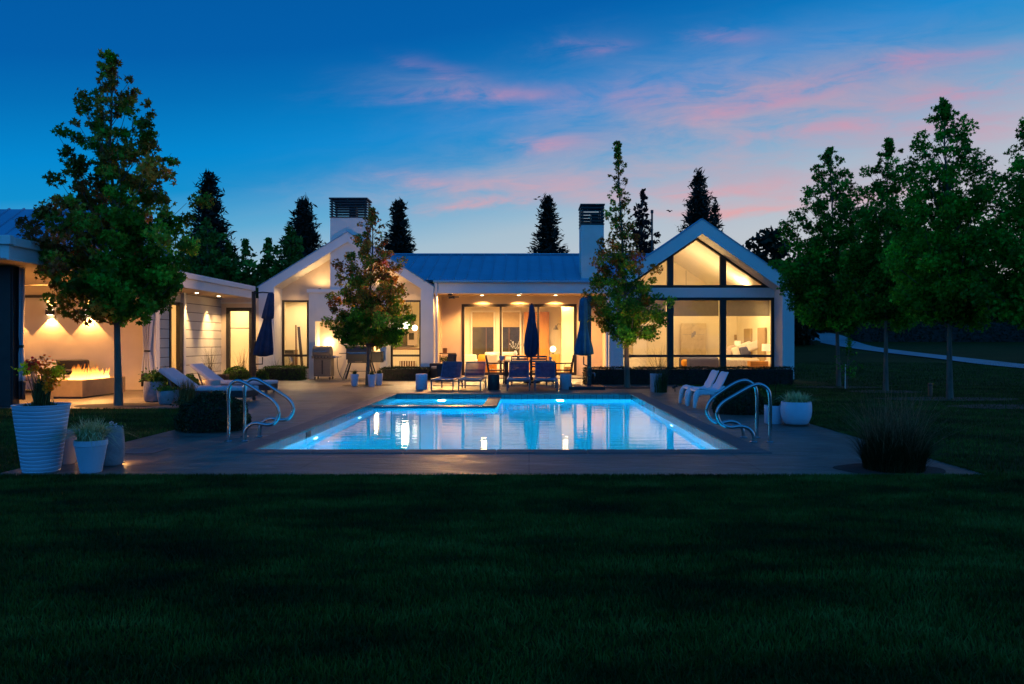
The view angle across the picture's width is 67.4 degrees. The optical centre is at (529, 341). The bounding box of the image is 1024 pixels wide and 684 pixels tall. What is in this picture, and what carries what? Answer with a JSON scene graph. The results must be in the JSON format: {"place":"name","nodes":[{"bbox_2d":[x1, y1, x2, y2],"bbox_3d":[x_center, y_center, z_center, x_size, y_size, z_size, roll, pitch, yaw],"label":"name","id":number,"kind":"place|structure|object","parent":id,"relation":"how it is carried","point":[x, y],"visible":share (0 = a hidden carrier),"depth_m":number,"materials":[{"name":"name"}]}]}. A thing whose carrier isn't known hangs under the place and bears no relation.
{"place":"outdoors","nodes":[
{"label":"outdoors","id":0,"kind":"place"},
{"bbox_2d":[125,448,169,453],"bbox_3d":[-4.765,1.345,9.500,0.430,0.007,0.500,0,0,0],"label":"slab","id":1,"kind":"object","parent":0,"point":[143,451],"visible":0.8,"depth_m":9.50,"materials":[{"name":"stone"}]},
{"bbox_2d":[0,378,983,476],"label":"pool deck","id":2,"kind":"structure","parent":0,"point":[796,449],"depth_m":9.13,"materials":[{"name":"concrete"}]},
{"bbox_2d":[10,402,70,473],"bbox_3d":[-5.093,1.000,8.020,0.536,0.700,0.536,0,0,0],"label":"plant pot","id":3,"kind":"object","parent":2,"relation":"on","point":[35,424],"visible":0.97,"depth_m":7.85,"materials":[{"name":"white ceramic"}]},
{"bbox_2d":[11,354,68,405],"bbox_3d":[-5.070,0.421,8.030,0.554,0.581,0.501,0,0,22],"label":"flowering plant","id":4,"kind":"object","parent":3,"relation":"on","point":[43,388],"visible":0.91,"depth_m":7.99,"materials":[{"name":"green plant"}]},
{"bbox_2d":[30,360,71,386],"bbox_3d":[-12.314,0.908,19.923,0.940,0.890,0.764,0,0,20],"label":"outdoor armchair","id":5,"kind":"object","parent":2,"relation":"on","point":[33,374],"visible":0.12,"depth_m":19.89,"materials":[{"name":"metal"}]},
{"bbox_2d":[25,360,88,388],"bbox_3d":[-14.075,0.880,21.025,3.650,0.780,0.950,0,0,0],"label":"outdoor sofa","id":6,"kind":"object","parent":2,"relation":"on","point":[69,364],"visible":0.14,"depth_m":21.24,"materials":[{"name":"white fabric"}]},
{"bbox_2d":[62,429,79,463],"bbox_3d":[-5.154,1.170,8.550,0.310,0.360,0.310,0,0,0],"label":"plant pot","id":7,"kind":"object","parent":2,"relation":"on","point":[69,455],"visible":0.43,"depth_m":8.47,"materials":[{"name":"white ceramic"}]},
{"bbox_2d":[51,363,124,398],"bbox_3d":[-11.020,0.935,19.270,0.760,0.830,1.960,0,0,0],"label":"fire table","id":8,"kind":"object","parent":2,"relation":"on","point":[79,383],"visible":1,"depth_m":18.68,"materials":[{"name":"beige concrete"}]},
{"bbox_2d":[73,438,107,473],"bbox_3d":[-4.553,1.183,7.980,0.316,0.335,0.316,0,0,0],"label":"plant pot","id":9,"kind":"object","parent":2,"relation":"on","point":[89,459],"visible":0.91,"depth_m":7.88,"materials":[{"name":"white ceramic"}]},
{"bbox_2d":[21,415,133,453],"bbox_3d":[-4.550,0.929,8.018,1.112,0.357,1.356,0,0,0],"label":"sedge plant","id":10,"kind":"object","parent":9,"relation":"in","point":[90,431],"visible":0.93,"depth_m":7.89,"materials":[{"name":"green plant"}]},
{"bbox_2d":[103,425,124,466],"bbox_3d":[-4.580,1.135,8.420,0.270,0.430,0.270,0,0,0],"label":"plant pot","id":11,"kind":"object","parent":2,"relation":"on","point":[115,454],"visible":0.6,"depth_m":8.33,"materials":[{"name":"stone"}]},
{"bbox_2d":[74,403,159,407],"bbox_3d":[-8.711,1.346,16.300,1.816,0.001,1.257,0,0,0],"label":"soil bed","id":12,"kind":"object","parent":2,"relation":"on","point":[125,405],"visible":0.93,"depth_m":16.28,"materials":[{"name":"brown soil"}]},
{"bbox_2d":[14,48,214,405],"bbox_3d":[-8.940,-2.411,16.419,3.736,7.627,3.226,0,0,29],"label":"sweetgum tree","id":13,"kind":"object","parent":12,"relation":"on","point":[99,285],"visible":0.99,"depth_m":15.91,"materials":[{"name":"green plant"}]},
{"bbox_2d":[0,235,258,406],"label":"covered patio","id":14,"kind":"structure","parent":2,"relation":"on","point":[200,320],"depth_m":21.70,"materials":[{"name":"white"}]},
{"bbox_2d":[17,267,25,399],"bbox_3d":[-10.743,-0.180,16.150,0.306,2.780,0.125,0,0,0],"label":"curtain","id":15,"kind":"object","parent":14,"relation":"hanging from","point":[22,384],"visible":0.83,"depth_m":16.12,"materials":[{"name":"fabric"}]},
{"bbox_2d":[0,208,180,270],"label":"roof","id":16,"kind":"structure","parent":14,"relation":"on","point":[8,216],"depth_m":23.29,"materials":[{"name":"grey metal"}]},
{"bbox_2d":[141,314,153,385],"bbox_3d":[-10.593,-0.170,21.297,0.367,2.800,0.116,0,0,0],"label":"curtain","id":17,"kind":"object","parent":14,"relation":"hanging from","point":[147,360],"visible":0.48,"depth_m":21.27,"materials":[{"name":"fabric"}]},
{"bbox_2d":[169,302,182,373],"bbox_3d":[-11.180,0.025,24.295,0.120,2.550,0.790,0,0,0],"label":"side window","id":18,"kind":"structure","parent":14,"relation":"in","point":[179,306],"depth_m":24.45,"materials":[{"name":"brown metal"}]},
{"bbox_2d":[226,308,251,375],"bbox_3d":[-10.540,0.040,27.949,0.960,2.580,0.181,0,0,0],"label":"glazed door","id":19,"kind":"structure","parent":14,"relation":"in","point":[228,310],"depth_m":27.93,"materials":[{"name":"brown metal"}]},
{"bbox_2d":[143,381,164,401],"bbox_3d":[-8.497,1.120,17.400,0.450,0.460,0.450,0,0,0],"label":"plant pot","id":20,"kind":"object","parent":2,"relation":"on","point":[149,393],"visible":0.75,"depth_m":17.21,"materials":[{"name":"ceramic"}]},
{"bbox_2d":[138,366,171,384],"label":"leafy plant","id":21,"kind":"object","parent":20,"relation":"in","point":[155,377],"visible":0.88,"depth_m":17.30,"materials":[{"name":"green plant"}]},
{"bbox_2d":[157,390,173,404],"bbox_3d":[-7.857,1.200,16.600,0.336,0.300,0.336,0,0,0],"label":"plant pot","id":22,"kind":"object","parent":2,"relation":"on","point":[163,397],"visible":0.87,"depth_m":16.47,"materials":[{"name":"ceramic"}]},
{"bbox_2d":[158,368,258,399],"bbox_3d":[-7.328,0.973,17.600,2.034,0.754,0.720,0,0,0],"label":"sun lounger","id":23,"kind":"object","parent":2,"relation":"on","point":[173,375],"visible":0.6,"depth_m":17.26,"materials":[{"name":"grey fabric"}]},
{"bbox_2d":[173,390,251,432],"bbox_3d":[-4.897,1.051,11.900,1.165,0.622,1.158,0,0,0],"label":"boxwood","id":24,"kind":"object","parent":2,"relation":"on","point":[205,412],"visible":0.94,"depth_m":11.55,"materials":[{"name":"green plant"}]},
{"bbox_2d":[190,363,277,393],"bbox_3d":[-7.748,0.958,20.200,2.085,0.783,0.720,0,0,0],"label":"sun lounger","id":25,"kind":"object","parent":2,"relation":"on","point":[204,371],"visible":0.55,"depth_m":19.89,"materials":[{"name":"grey fabric"}]},
{"bbox_2d":[222,366,251,379],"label":"shrub","id":26,"kind":"object","parent":2,"relation":"on","point":[239,372],"visible":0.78,"depth_m":26.26,"materials":[{"name":"green plant"}]},
{"bbox_2d":[224,379,280,441],"bbox_3d":[-3.739,0.927,10.385,0.761,0.850,0.108,0,0,0],"label":"hand rail","id":27,"kind":"object","parent":2,"relation":"on","point":[265,395],"visible":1,"depth_m":10.36,"materials":[{"name":"metal"}]},
{"bbox_2d":[251,292,273,376],"bbox_3d":[-8.942,-0.153,25.200,1.176,3.006,0.900,0,0,0],"label":"cantilever umbrella","id":28,"kind":"object","parent":2,"relation":"on","point":[262,345],"visible":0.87,"depth_m":25.08,"materials":[{"name":"fabric"}]},
{"bbox_2d":[240,377,294,436],"bbox_3d":[-3.707,0.925,10.897,0.772,0.854,0.108,0,0,0],"label":"hand rail","id":29,"kind":"object","parent":2,"relation":"on","point":[287,398],"visible":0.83,"depth_m":10.88,"materials":[{"name":"metal"}]},
{"bbox_2d":[263,365,307,379],"bbox_3d":[-8.701,1.085,27.380,1.477,0.565,0.910,0,0,0],"label":"hedge","id":30,"kind":"object","parent":2,"relation":"on","point":[286,372],"visible":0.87,"depth_m":27.05,"materials":[{"name":"green plant"}]},
{"bbox_2d":[312,346,341,379],"bbox_3d":[-7.235,0.748,27.589,1.031,1.196,0.582,0,0,0],"label":"gas grill","id":31,"kind":"object","parent":2,"relation":"on","point":[322,357],"visible":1,"depth_m":27.38,"materials":[{"name":"metal"}]},
{"bbox_2d":[339,346,383,379],"bbox_3d":[-6.016,0.748,27.604,1.540,1.204,0.572,0,0,0],"label":"pellet smoker","id":32,"kind":"object","parent":2,"relation":"on","point":[357,354],"visible":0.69,"depth_m":27.40,"materials":[{"name":"metal"}]},
{"bbox_2d":[379,365,429,380],"bbox_3d":[-4.364,1.093,27.298,1.847,0.551,0.945,0,0,0],"label":"hedge","id":33,"kind":"object","parent":2,"relation":"on","point":[402,373],"visible":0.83,"depth_m":26.95,"materials":[{"name":"green plant"}]},
{"bbox_2d":[416,374,426,389],"bbox_3d":[-3.066,1.130,21.900,0.330,0.440,0.330,0,0,0],"label":"drum table","id":34,"kind":"object","parent":2,"relation":"on","point":[421,381],"visible":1,"depth_m":21.75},
{"bbox_2d":[430,354,456,380],"bbox_3d":[-3.011,0.882,27.026,0.771,0.935,0.780,0,0,-28],"label":"wicker armchair","id":35,"kind":"object","parent":2,"relation":"on","point":[435,370],"visible":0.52,"depth_m":26.89,"materials":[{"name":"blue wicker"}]},
{"bbox_2d":[431,361,462,390],"bbox_3d":[-2.333,0.963,21.958,0.704,0.775,1.468,0,0,6],"label":"sling lounger","id":36,"kind":"object","parent":2,"relation":"on","point":[451,368],"visible":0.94,"depth_m":22.47,"materials":[{"name":"blue fabric"}]},
{"bbox_2d":[458,361,486,390],"bbox_3d":[-1.610,0.963,21.960,0.704,0.775,1.468,0,0,3],"label":"sling lounger","id":37,"kind":"object","parent":2,"relation":"on","point":[474,368],"visible":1,"depth_m":22.48,"materials":[{"name":"blue fabric"}]},
{"bbox_2d":[488,374,498,389],"bbox_3d":[-1.001,1.130,21.700,0.330,0.440,0.330,0,0,0],"label":"drum table","id":38,"kind":"object","parent":2,"relation":"on","point":[493,381],"visible":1,"depth_m":21.56,"materials":[{"name":"grey wicker"}]},
{"bbox_2d":[485,355,504,383],"bbox_3d":[-1.113,0.889,25.050,0.627,0.928,0.545,0,0,0],"label":"dining chair","id":39,"kind":"object","parent":2,"relation":"on","point":[488,370],"visible":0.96,"depth_m":24.80,"materials":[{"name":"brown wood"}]},
{"bbox_2d":[219,393,771,453],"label":"swimming pool","id":40,"kind":"structure","parent":2,"relation":"in","point":[721,440],"depth_m":11.85,"materials":[{"name":"paint"}]},
{"bbox_2d":[281,399,718,449],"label":"pool water","id":41,"kind":"structure","parent":40,"relation":"in","point":[586,424],"depth_m":13.19,"materials":[{"name":"blue liquid"}]},
{"bbox_2d":[506,362,530,390],"bbox_3d":[-0.294,0.963,21.861,0.704,0.775,1.468,0,0,0],"label":"sling lounger","id":42,"kind":"object","parent":2,"relation":"on","point":[518,371],"visible":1,"depth_m":22.38,"materials":[{"name":"blue fabric"}]},
{"bbox_2d":[503,360,554,383],"bbox_3d":[0.010,0.983,25.400,1.660,0.735,1.800,0,0,0],"label":"dining table","id":43,"kind":"object","parent":2,"relation":"on","point":[506,368],"visible":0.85,"depth_m":24.55,"materials":[{"name":"brown wood"}]},
{"bbox_2d":[523,303,539,382],"bbox_3d":[0.085,0.033,25.400,0.560,2.634,0.560,0,0,0],"label":"closed umbrella","id":44,"kind":"object","parent":2,"relation":"on","point":[531,343],"visible":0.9,"depth_m":25.27,"materials":[{"name":"blue fabric"}]},
{"bbox_2d":[533,362,557,390],"bbox_3d":[0.471,0.963,21.861,0.704,0.775,1.468,0,0,0],"label":"sling lounger","id":45,"kind":"object","parent":2,"relation":"on","point":[544,371],"visible":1,"depth_m":22.37,"materials":[{"name":"blue fabric"}]},
{"bbox_2d":[560,374,571,389],"bbox_3d":[1.046,1.130,21.900,0.330,0.440,0.330,0,0,0],"label":"drum table","id":46,"kind":"object","parent":2,"relation":"on","point":[565,381],"visible":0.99,"depth_m":21.75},
{"bbox_2d":[569,296,604,389],"bbox_3d":[1.639,0.009,22.200,1.040,2.682,0.900,0,0,0],"label":"cantilever umbrella","id":47,"kind":"object","parent":2,"relation":"on","point":[583,346],"visible":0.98,"depth_m":22.08,"materials":[{"name":"fabric"}]},
{"bbox_2d":[650,373,661,391],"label":"plant pot","id":48,"kind":"object","parent":2,"relation":"on","point":[652,384],"visible":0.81,"depth_m":20.57,"materials":[{"name":"grey ceramic"}]},
{"bbox_2d":[643,348,677,392],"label":"reed grass","id":49,"kind":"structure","parent":48,"relation":"in","point":[663,384],"depth_m":20.50,"materials":[{"name":"green plant"}]},
{"bbox_2d":[679,370,718,404],"bbox_3d":[3.739,0.986,16.749,0.836,0.744,0.591,0,0,-4],"label":"moulded chair","id":50,"kind":"object","parent":2,"relation":"on","point":[710,380],"visible":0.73,"depth_m":16.84,"materials":[{"name":"white plastic"}]},
{"bbox_2d":[686,371,728,407],"bbox_3d":[3.740,0.986,15.949,0.836,0.744,0.591,0,0,-4],"label":"moulded chair","id":51,"kind":"object","parent":2,"relation":"on","point":[696,392],"visible":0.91,"depth_m":15.81,"materials":[{"name":"white plastic"}]},
{"bbox_2d":[705,379,760,437],"bbox_3d":[2.867,0.934,10.800,0.784,0.836,0.108,0,0,0],"label":"hand rail","id":52,"kind":"object","parent":2,"relation":"on","point":[711,399],"visible":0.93,"depth_m":10.78,"materials":[{"name":"metal"}]},
{"bbox_2d":[711,384,766,414],"bbox_3d":[3.992,1.067,14.606,1.073,0.589,1.086,0,0,0],"label":"boxwood","id":53,"kind":"object","parent":2,"relation":"on","point":[743,403],"visible":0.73,"depth_m":14.27,"materials":[{"name":"green plant"}]},
{"bbox_2d":[715,382,773,442],"bbox_3d":[2.891,0.947,10.297,0.792,0.808,0.108,0,0,0],"label":"hand rail","id":54,"kind":"object","parent":2,"relation":"on","point":[734,395],"visible":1,"depth_m":10.28,"materials":[{"name":"metal"}]},
{"bbox_2d":[764,405,782,423],"bbox_3d":[4.059,1.200,12.750,0.304,0.300,0.304,0,0,0],"label":"plant pot","id":55,"kind":"object","parent":2,"relation":"on","point":[776,416],"visible":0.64,"depth_m":12.61,"materials":[{"name":"white ceramic"}]},
{"bbox_2d":[783,422,809,426],"bbox_3d":[4.330,1.335,12.450,0.430,0.029,0.430,0,0,0],"label":"saucer","id":56,"kind":"object","parent":2,"relation":"on","point":[808,424],"visible":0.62,"depth_m":12.30,"materials":[{"name":"grey ceramic"}]},
{"bbox_2d":[780,401,811,424],"bbox_3d":[4.330,1.147,12.450,0.492,0.365,0.492,0,0,0],"label":"plant pot","id":57,"kind":"object","parent":56,"relation":"on","point":[798,415],"visible":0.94,"depth_m":12.26,"materials":[{"name":"white ceramic"}]},
{"bbox_2d":[777,389,820,408],"bbox_3d":[4.313,0.907,12.374,1.101,0.268,1.093,0,0,0],"label":"sedge plant","id":58,"kind":"object","parent":57,"relation":"in","point":[797,398],"visible":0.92,"depth_m":12.35,"materials":[{"name":"green plant"}]},
{"bbox_2d":[833,463,945,475],"bbox_3d":[3.820,1.346,8.130,1.150,0.001,0.811,0,0,0],"label":"soil bed","id":59,"kind":"object","parent":2,"relation":"on","point":[856,468],"visible":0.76,"depth_m":8.04,"materials":[{"name":"brown soil"}]},
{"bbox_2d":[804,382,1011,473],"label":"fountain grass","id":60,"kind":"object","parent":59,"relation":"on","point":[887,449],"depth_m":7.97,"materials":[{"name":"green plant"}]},
{"bbox_2d":[0,318,1023,683],"bbox_3d":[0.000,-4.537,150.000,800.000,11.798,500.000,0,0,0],"label":"lawn ground","id":61,"kind":"structure","parent":0,"point":[1012,352],"depth_m":4.44,"materials":[{"name":"plant"}]},
{"bbox_2d":[167,377,197,407],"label":"golden grass","id":62,"kind":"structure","parent":61,"relation":"on","point":[187,395],"depth_m":15.81,"materials":[{"name":"green plant"}]},
{"bbox_2d":[181,217,234,281],"bbox_3d":[-16.030,-2.407,38.161,4.056,7.615,4.513,0,0,39],"label":"garden tree","id":63,"kind":"object","parent":61,"relation":"on","point":[209,260],"visible":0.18,"depth_m":37.62,"materials":[{"name":"green plant"}]},
{"bbox_2d":[182,169,240,269],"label":"conifer","id":64,"kind":"object","parent":61,"relation":"on","point":[208,183],"visible":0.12,"depth_m":45.72,"materials":[{"name":"green plant"}]},
{"bbox_2d":[211,240,241,280],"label":"garden tree","id":65,"kind":"object","parent":61,"relation":"on","point":[229,253],"visible":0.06,"depth_m":38.85,"materials":[{"name":"green plant"}]},
{"bbox_2d":[229,238,263,297],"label":"garden tree","id":66,"kind":"object","parent":61,"relation":"on","point":[245,276],"visible":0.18,"depth_m":36.81,"materials":[{"name":"green plant"}]},
{"bbox_2d":[253,237,274,279],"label":"garden tree","id":67,"kind":"object","parent":61,"relation":"on","point":[262,266],"visible":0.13,"depth_m":37.75,"materials":[{"name":"green plant"}]},
{"bbox_2d":[253,225,305,291],"bbox_3d":[-10.987,-2.061,35.820,3.328,6.923,3.170,0,0,25],"label":"garden tree","id":68,"kind":"object","parent":61,"relation":"on","point":[291,252],"visible":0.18,"depth_m":35.62,"materials":[{"name":"green plant"}]},
{"bbox_2d":[278,195,326,265],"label":"conifer","id":69,"kind":"object","parent":61,"relation":"on","point":[304,226],"visible":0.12,"depth_m":49.61,"materials":[{"name":"green plant"}]},
{"bbox_2d":[320,207,416,385],"bbox_3d":[-5.014,-1.400,23.782,3.050,5.602,3.213,0,0,0],"label":"sweetgum tree","id":70,"kind":"object","parent":61,"relation":"on","point":[368,320],"visible":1,"depth_m":23.41,"materials":[{"name":"green plant"}]},
{"bbox_2d":[380,197,417,252],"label":"conifer","id":71,"kind":"object","parent":61,"relation":"on","point":[399,240],"visible":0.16,"depth_m":51.64,"materials":[{"name":"green plant"}]},
{"bbox_2d":[257,197,793,378],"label":"house","id":72,"kind":"structure","parent":61,"relation":"on","point":[721,285],"depth_m":28.85,"materials":[{"name":"white paint"}]},
{"bbox_2d":[285,350,297,365],"bbox_3d":[-9.782,0.818,31.323,0.520,1.000,0.615,0,0,0],"label":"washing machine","id":73,"kind":"object","parent":72,"relation":"on","point":[289,361],"visible":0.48,"depth_m":31.07,"materials":[{"name":"metal"}]},
{"bbox_2d":[282,300,308,367],"bbox_3d":[-8.770,-0.290,28.870,1.000,2.560,0.100,0,0,0],"label":"window","id":74,"kind":"structure","parent":72,"relation":"in","point":[284,355],"depth_m":28.82,"materials":[{"name":"brown metal"}]},
{"bbox_2d":[393,315,413,346],"bbox_3d":[-5.600,-0.500,33.845,1.050,1.400,0.050,0,0,0],"label":"dark window pane","id":75,"kind":"object","parent":72,"relation":"attached to","point":[405,342],"visible":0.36,"depth_m":33.82,"materials":[{"name":"black glass"}]},
{"bbox_2d":[393,348,418,365],"bbox_3d":[-5.091,0.758,31.600,1.240,1.000,0.060,0,0,0],"label":"stair railing","id":76,"kind":"object","parent":72,"relation":"on","point":[405,349],"visible":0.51,"depth_m":31.59,"materials":[{"name":"white wood"}]},
{"bbox_2d":[391,300,420,366],"bbox_3d":[-4.620,-0.290,28.870,1.140,2.560,0.100,0,0,0],"label":"window","id":77,"kind":"structure","parent":72,"relation":"in","point":[392,355],"depth_m":28.82,"materials":[{"name":"brown metal"}]},
{"bbox_2d":[408,327,417,344],"bbox_3d":[-5.123,-0.250,33.775,0.440,0.800,0.030,0,0,0],"label":"framed picture","id":78,"kind":"object","parent":72,"relation":"attached to","point":[413,342],"visible":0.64,"depth_m":33.76,"materials":[{"name":"white paper"}]},
{"bbox_2d":[471,310,494,358],"bbox_3d":[-2.178,-0.222,36.325,1.169,2.540,0.111,0,0,0],"label":"back window","id":79,"kind":"structure","parent":72,"relation":"attached to","point":[482,331],"depth_m":36.32,"materials":[{"name":"clear glass"}]},
{"bbox_2d":[502,310,520,357],"bbox_3d":[-0.847,-0.222,36.325,0.967,2.540,0.111,0,0,0],"label":"back window","id":80,"kind":"structure","parent":72,"relation":"attached to","point":[511,325],"depth_m":36.32,"materials":[{"name":"clear glass"}]},
{"bbox_2d":[462,304,576,374],"bbox_3d":[-0.395,-0.095,30.439,4.550,2.810,0.123,0,0,0],"label":"sliding door","id":81,"kind":"structure","parent":72,"relation":"in","point":[463,305],"depth_m":30.38,"materials":[{"name":"brown metal"}]},
{"bbox_2d":[524,312,548,369],"bbox_3d":[0.352,-0.045,36.240,1.186,2.726,0.080,0,0,0],"label":"wood door","id":82,"kind":"structure","parent":72,"relation":"attached to","point":[543,333],"depth_m":36.20,"materials":[{"name":"brown wood"}]},
{"bbox_2d":[562,307,573,371],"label":"partition wall","id":83,"kind":"structure","parent":72,"relation":"on","point":[567,334],"depth_m":34.00,"materials":[{"name":"paint"}]},
{"bbox_2d":[632,323,646,368],"bbox_3d":[5.002,0.233,34.800,0.620,2.165,0.120,0,0,0],"label":"bedroom door","id":84,"kind":"structure","parent":72,"relation":"attached to","point":[639,347],"depth_m":34.74,"materials":[{"name":"white wood"}]},
{"bbox_2d":[681,323,705,354],"bbox_3d":[7.486,-0.117,34.996,1.128,1.478,0.067,0,0,0],"label":"abstract painting","id":85,"kind":"object","parent":72,"relation":"attached to","point":[693,338],"visible":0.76,"depth_m":34.97,"materials":[{"name":"fabric"}]},
{"bbox_2d":[633,238,768,287],"bbox_3d":[6.315,-2.899,28.920,5.790,2.103,0.140,0,0,0],"label":"gable window","id":86,"kind":"structure","parent":72,"relation":"in","point":[670,260],"depth_m":28.85,"materials":[{"name":"clear glass"}]},
{"bbox_2d":[679,357,759,368],"bbox_3d":[7.935,0.938,32.198,2.970,0.640,1.924,0,0,0],"label":"double bed","id":87,"kind":"object","parent":72,"relation":"on","point":[706,361],"visible":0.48,"depth_m":31.26,"materials":[{"name":"white fabric"}]},
{"bbox_2d":[744,328,751,357],"bbox_3d":[9.477,0.367,33.250,0.095,1.895,1.000,0,0,0],"label":"headboard panel","id":88,"kind":"object","parent":72,"relation":"on","point":[747,334],"visible":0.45,"depth_m":33.00,"materials":[{"name":"fabric"}]},
{"bbox_2d":[747,361,767,367],"bbox_3d":[9.050,1.038,30.398,0.700,0.560,0.444,0,0,0],"label":"bedside table","id":89,"kind":"object","parent":72,"relation":"on","point":[755,364],"visible":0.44,"depth_m":30.18,"materials":[{"name":"brown wood"}]},
{"bbox_2d":[757,328,766,360],"bbox_3d":[9.477,0.367,31.250,0.095,1.895,1.000,0,0,0],"label":"headboard panel","id":90,"kind":"object","parent":72,"relation":"on","point":[761,336],"visible":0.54,"depth_m":31.16,"materials":[{"name":"fabric"}]},
{"bbox_2d":[526,193,570,252],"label":"conifer","id":91,"kind":"object","parent":61,"relation":"on","point":[548,232],"visible":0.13,"depth_m":49.66,"materials":[{"name":"green plant"}]},
{"bbox_2d":[581,140,677,387],"bbox_3d":[2.962,-2.278,22.568,2.865,7.361,3.248,0,0,0],"label":"sweetgum tree","id":92,"kind":"object","parent":61,"relation":"on","point":[626,319],"visible":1,"depth_m":22.32,"materials":[{"name":"green plant"}]},
{"bbox_2d":[623,188,660,252],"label":"conifer","id":93,"kind":"object","parent":61,"relation":"on","point":[641,224],"visible":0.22,"depth_m":39.78,"materials":[{"name":"green plant"}]},
{"bbox_2d":[582,365,796,384],"bbox_3d":[5.096,1.054,24.701,6.810,0.628,0.968,0,0,0],"label":"hedge","id":94,"kind":"object","parent":61,"relation":"on","point":[639,375],"visible":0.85,"depth_m":24.35,"materials":[{"name":"green plant"}]},
{"bbox_2d":[677,167,723,231],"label":"conifer","id":95,"kind":"object","parent":61,"relation":"on","point":[699,202],"visible":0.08,"depth_m":51.62,"materials":[{"name":"green plant"}]},
{"bbox_2d":[709,198,724,232],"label":"conifer","id":96,"kind":"object","parent":61,"relation":"on","point":[715,205],"visible":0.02,"depth_m":53.88,"materials":[{"name":"green plant"}]},
{"bbox_2d":[742,226,829,345],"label":"distant tree","id":97,"kind":"object","parent":61,"relation":"on","point":[767,242],"visible":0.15,"depth_m":57.04,"materials":[{"name":"green plant"}]},
{"bbox_2d":[767,146,889,386],"bbox_3d":[9.076,-2.258,23.107,3.845,7.320,3.676,0,0,0],"label":"shade tree","id":98,"kind":"object","parent":61,"relation":"on","point":[815,300],"visible":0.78,"depth_m":22.82,"materials":[{"name":"green plant"}]},
{"bbox_2d":[833,337,862,388],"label":"sapling","id":99,"kind":"object","parent":61,"relation":"on","point":[848,349],"visible":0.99,"depth_m":22.28,"materials":[{"name":"green plant"}]},
{"bbox_2d":[834,135,928,390],"bbox_3d":[9.665,-2.105,20.946,2.522,7.012,2.520,0,0,26],"label":"shade tree","id":100,"kind":"object","parent":61,"relation":"on","point":[866,254],"visible":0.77,"depth_m":20.81,"materials":[{"name":"green plant"}]},
{"bbox_2d":[848,321,1023,341],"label":"hedge","id":101,"kind":"object","parent":61,"relation":"on","point":[993,332],"visible":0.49,"depth_m":60.05,"materials":[{"name":"green plant"}]},
{"bbox_2d":[878,397,1016,400],"bbox_3d":[9.909,1.346,18.200,3.429,0.001,1.217,0,0,0],"label":"soil bed","id":102,"kind":"object","parent":61,"relation":"on","point":[975,399],"visible":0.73,"depth_m":17.98,"materials":[{"name":"brown soil"}]},
{"bbox_2d":[879,97,1016,398],"bbox_3d":[9.834,-2.204,18.121,3.268,7.210,3.244,0,0,0],"label":"shade tree","id":103,"kind":"object","parent":61,"relation":"on","point":[935,281],"visible":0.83,"depth_m":17.88,"materials":[{"name":"green plant"}]},
{"bbox_2d":[947,404,1023,408],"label":"soil bed","id":104,"kind":"object","parent":61,"relation":"on","point":[997,407],"visible":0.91,"depth_m":16.03,"materials":[{"name":"brown soil"}]},
{"bbox_2d":[960,116,1023,329],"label":"shade tree","id":105,"kind":"object","parent":61,"relation":"on","point":[1006,240],"visible":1,"depth_m":16.06,"materials":[{"name":"green plant"}]},
{"bbox_2d":[0,0,1023,278],"label":"sky","id":106,"kind":"structure","parent":0,"point":[467,113],"materials":[{"name":"blue"}]},
{"bbox_2d":[811,332,1023,367],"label":"driveway","id":107,"kind":"structure","parent":0,"point":[827,338],"depth_m":49.69,"materials":[{"name":"concrete"}]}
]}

